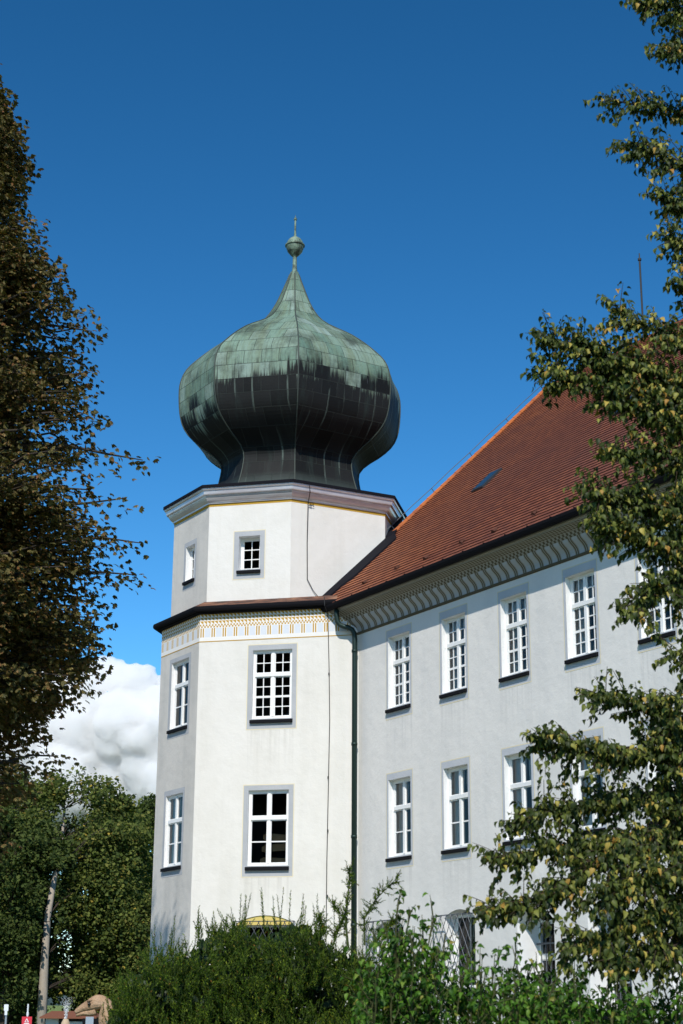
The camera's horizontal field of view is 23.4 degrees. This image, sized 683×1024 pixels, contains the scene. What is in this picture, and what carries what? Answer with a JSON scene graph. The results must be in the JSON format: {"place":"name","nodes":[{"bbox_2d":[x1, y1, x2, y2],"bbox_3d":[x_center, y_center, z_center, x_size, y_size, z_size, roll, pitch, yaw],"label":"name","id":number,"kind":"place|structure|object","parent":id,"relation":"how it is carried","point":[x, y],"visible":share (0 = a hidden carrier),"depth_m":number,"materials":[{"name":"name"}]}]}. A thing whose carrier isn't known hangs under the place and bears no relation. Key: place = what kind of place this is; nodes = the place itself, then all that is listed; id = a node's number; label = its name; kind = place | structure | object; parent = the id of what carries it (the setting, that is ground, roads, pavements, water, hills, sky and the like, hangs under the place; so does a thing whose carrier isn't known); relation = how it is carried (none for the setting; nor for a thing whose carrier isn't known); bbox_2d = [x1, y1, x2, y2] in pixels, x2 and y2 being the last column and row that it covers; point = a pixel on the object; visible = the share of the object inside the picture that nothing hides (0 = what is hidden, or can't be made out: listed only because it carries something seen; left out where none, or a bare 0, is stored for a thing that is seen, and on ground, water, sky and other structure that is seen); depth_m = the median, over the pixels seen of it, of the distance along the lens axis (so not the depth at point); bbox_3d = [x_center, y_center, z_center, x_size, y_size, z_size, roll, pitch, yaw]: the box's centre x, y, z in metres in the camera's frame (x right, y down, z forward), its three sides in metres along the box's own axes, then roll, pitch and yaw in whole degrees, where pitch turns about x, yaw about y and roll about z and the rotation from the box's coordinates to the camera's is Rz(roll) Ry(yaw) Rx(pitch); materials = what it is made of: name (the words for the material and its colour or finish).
{"place":"outdoors","nodes":[
{"label":"outdoors","id":0,"kind":"place"},
{"bbox_2d":[36,1005,70,1018],"bbox_3d":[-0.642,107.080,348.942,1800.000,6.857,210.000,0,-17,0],"label":"field hill","id":1,"kind":"structure","parent":0,"point":[58,1008],"depth_m":340.82,"materials":[{"name":"green plant"}]},
{"bbox_2d":[47,995,68,1005],"bbox_3d":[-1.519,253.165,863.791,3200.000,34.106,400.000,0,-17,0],"label":"wooded hills","id":2,"kind":"structure","parent":0,"point":[49,1001],"depth_m":758.68,"materials":[{"name":"green plant"}]},
{"bbox_2d":[0,0,682,970],"label":"sky","id":3,"kind":"structure","parent":0,"point":[444,171],"materials":[{"name":"blue"}]},
{"label":"ground","id":4,"kind":"structure","parent":0,"visible":0},
{"bbox_2d":[4,1004,8,1023],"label":"road sign","id":5,"kind":"object","parent":4,"relation":"on","point":[6,1006],"visible":1,"depth_m":25.80,"materials":[{"name":"grey"}]},
{"bbox_2d":[22,1004,31,1023],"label":"warning board","id":6,"kind":"object","parent":4,"relation":"on","point":[27,1020],"visible":1,"depth_m":24.81,"materials":[{"name":"red metal"}]},
{"bbox_2d":[0,769,67,981],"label":"park tree","id":7,"kind":"object","parent":4,"relation":"on","point":[46,897],"visible":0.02,"depth_m":85.84,"materials":[{"name":"green plant"}]},
{"bbox_2d":[12,871,69,1023],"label":"park tree","id":8,"kind":"object","parent":4,"relation":"on","point":[54,912],"visible":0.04,"depth_m":108.06,"materials":[{"name":"green plant"}]},
{"bbox_2d":[0,806,85,1023],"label":"park tree","id":9,"kind":"object","parent":4,"relation":"on","point":[38,858],"visible":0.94,"depth_m":76.45,"materials":[{"name":"green plant"}]},
{"bbox_2d":[56,996,71,1023],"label":"fountain","id":10,"kind":"object","parent":4,"relation":"on","point":[65,1021],"visible":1,"depth_m":63.10,"materials":[{"name":"beige stone"}]},
{"bbox_2d":[39,1011,98,1023],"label":"market stall","id":11,"kind":"object","parent":4,"relation":"on","point":[54,1017],"visible":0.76,"depth_m":70.13,"materials":[{"name":"brown"}]},
{"bbox_2d":[0,765,153,1023],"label":"park tree","id":12,"kind":"object","parent":4,"relation":"on","point":[109,844],"visible":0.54,"depth_m":79.60,"materials":[{"name":"green plant"}]},
{"bbox_2d":[74,995,112,1023],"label":"dinosaur statue","id":13,"kind":"object","parent":4,"relation":"on","point":[92,1005],"visible":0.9,"depth_m":22.91,"materials":[{"name":"beige stone"}]},
{"bbox_2d":[49,798,154,1010],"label":"park tree","id":14,"kind":"object","parent":4,"relation":"on","point":[146,821],"visible":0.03,"depth_m":89.05,"materials":[{"name":"green plant"}]},
{"bbox_2d":[69,889,151,1013],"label":"park tree","id":15,"kind":"object","parent":4,"relation":"on","point":[120,939],"visible":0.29,"depth_m":77.84,"materials":[{"name":"green plant"}]},
{"bbox_2d":[134,793,155,925],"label":"park tree","id":16,"kind":"object","parent":4,"relation":"on","point":[149,806],"visible":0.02,"depth_m":96.34,"materials":[{"name":"green plant"}]},
{"bbox_2d":[102,856,406,1023],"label":"yew hedge","id":17,"kind":"object","parent":4,"relation":"on","point":[239,979],"visible":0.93,"depth_m":13.15,"materials":[{"name":"green plant"}]},
{"bbox_2d":[150,215,406,1011],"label":"onion dome tower","id":18,"kind":"structure","parent":4,"relation":"on","point":[290,410],"depth_m":49.41,"materials":[{"name":"white paint"}]},
{"bbox_2d":[160,787,266,877],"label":"window","id":19,"kind":"structure","parent":18,"relation":"in","point":[259,800],"depth_m":48.77,"materials":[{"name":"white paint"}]},
{"bbox_2d":[166,652,270,739],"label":"window","id":20,"kind":"structure","parent":18,"relation":"in","point":[177,731],"depth_m":49.92,"materials":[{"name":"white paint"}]},
{"bbox_2d":[182,538,259,590],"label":"window","id":21,"kind":"structure","parent":18,"relation":"in","point":[190,583],"depth_m":51.20,"materials":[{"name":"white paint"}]},
{"bbox_2d":[232,529,265,579],"bbox_3d":[-2.756,1.327,49.795,1.010,1.540,0.425,-4,-18,13],"label":"window","id":22,"kind":"structure","parent":18,"relation":"in","point":[251,573],"depth_m":49.75,"materials":[{"name":"white paint"}]},
{"bbox_2d":[232,920,294,992],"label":"window","id":23,"kind":"structure","parent":18,"relation":"in","point":[253,929],"depth_m":46.53,"materials":[{"name":"white paint"}]},
{"bbox_2d":[241,783,294,877],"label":"window","id":24,"kind":"structure","parent":18,"relation":"in","point":[279,817],"depth_m":47.04,"materials":[{"name":"white paint"}]},
{"bbox_2d":[246,642,297,729],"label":"window","id":25,"kind":"structure","parent":18,"relation":"in","point":[284,663],"depth_m":48.29,"materials":[{"name":"white paint"}]},
{"bbox_2d":[260,857,285,862],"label":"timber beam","id":26,"kind":"structure","parent":18,"relation":"on","point":[263,860],"depth_m":46.99,"materials":[{"name":"brown wood"}]},
{"bbox_2d":[262,843,285,851],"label":"timber beam","id":27,"kind":"structure","parent":26,"relation":"on","point":[278,847],"depth_m":47.10,"materials":[{"name":"brown wood"}]},
{"bbox_2d":[263,834,285,840],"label":"timber beam","id":28,"kind":"structure","parent":27,"relation":"on","point":[278,837],"depth_m":47.16,"materials":[{"name":"brown wood"}]},
{"bbox_2d":[316,253,682,1023],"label":"castle wing","id":29,"kind":"structure","parent":4,"relation":"on","point":[480,591],"depth_m":42.93,"materials":[{"name":"white paint"}]},
{"bbox_2d":[365,919,406,971],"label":"window","id":30,"kind":"structure","parent":29,"relation":"in","point":[392,928],"depth_m":44.52,"materials":[{"name":"white paint"}]},
{"bbox_2d":[385,622,411,720],"bbox_3d":[1.710,4.462,45.937,0.435,2.570,1.310,11,-20,-30],"label":"window","id":31,"kind":"structure","parent":29,"relation":"in","point":[404,662],"depth_m":46.04,"materials":[{"name":"white paint"}]},
{"bbox_2d":[385,768,412,869],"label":"window","id":32,"kind":"structure","parent":29,"relation":"in","point":[404,808],"depth_m":44.93,"materials":[{"name":"white paint"}]},
{"bbox_2d":[439,603,468,705],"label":"window","id":33,"kind":"structure","parent":29,"relation":"in","point":[459,625],"depth_m":43.93,"materials":[{"name":"white paint"}]},
{"bbox_2d":[433,911,476,994],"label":"window","id":34,"kind":"structure","parent":29,"relation":"in","point":[465,930],"depth_m":42.17,"materials":[{"name":"white paint"}]},
{"bbox_2d":[441,756,471,861],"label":"window","id":35,"kind":"structure","parent":29,"relation":"in","point":[461,797],"depth_m":42.81,"materials":[{"name":"white paint"}]},
{"bbox_2d":[497,581,531,689],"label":"window","id":36,"kind":"structure","parent":29,"relation":"in","point":[519,627],"depth_m":41.82,"materials":[{"name":"white paint"}]},
{"bbox_2d":[501,742,535,851],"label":"window","id":37,"kind":"structure","parent":29,"relation":"in","point":[524,785],"depth_m":40.81,"materials":[{"name":"white paint"}]},
{"bbox_2d":[536,914,555,1015],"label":"window","id":38,"kind":"structure","parent":29,"relation":"in","point":[546,945],"depth_m":39.88,"materials":[{"name":"white paint"}]},
{"bbox_2d":[562,558,600,672],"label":"window","id":39,"kind":"structure","parent":29,"relation":"in","point":[586,604],"depth_m":39.70,"materials":[{"name":"white paint"}]},
{"bbox_2d":[568,726,607,839],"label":"window","id":40,"kind":"structure","parent":29,"relation":"in","point":[598,731],"depth_m":38.57,"materials":[{"name":"white paint"}]},
{"bbox_2d":[603,912,631,1018],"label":"window","id":41,"kind":"structure","parent":29,"relation":"in","point":[629,984],"depth_m":37.42,"materials":[{"name":"white paint"}]},
{"bbox_2d":[634,534,677,652],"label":"window","id":42,"kind":"structure","parent":29,"relation":"in","point":[666,628],"depth_m":37.37,"materials":[{"name":"white paint"}]},
{"bbox_2d":[643,710,682,824],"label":"window","id":43,"kind":"structure","parent":29,"relation":"in","point":[646,774],"depth_m":36.68,"materials":[{"name":"white paint"}]},
{"bbox_2d":[340,888,682,1023],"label":"leafy shrub","id":44,"kind":"object","parent":4,"relation":"on","point":[385,998],"visible":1,"depth_m":10.81,"materials":[{"name":"green plant"}]},
{"bbox_2d":[463,0,682,999],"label":"linden tree","id":45,"kind":"object","parent":4,"relation":"on","point":[614,375],"visible":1,"depth_m":11.80,"materials":[{"name":"green plant"}]},
{"label":"gravel path","id":46,"kind":"structure","parent":0,"visible":0},
{"bbox_2d":[0,63,160,863],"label":"chestnut tree","id":47,"kind":"object","parent":46,"relation":"on","point":[36,640],"visible":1,"depth_m":36.71,"materials":[{"name":"green plant"}]},
{"bbox_2d":[82,1017,97,1023],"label":"notice board","id":48,"kind":"object","parent":46,"relation":"on","point":[89,1020],"visible":1,"depth_m":31.51,"materials":[{"name":"grey"}]}
]}

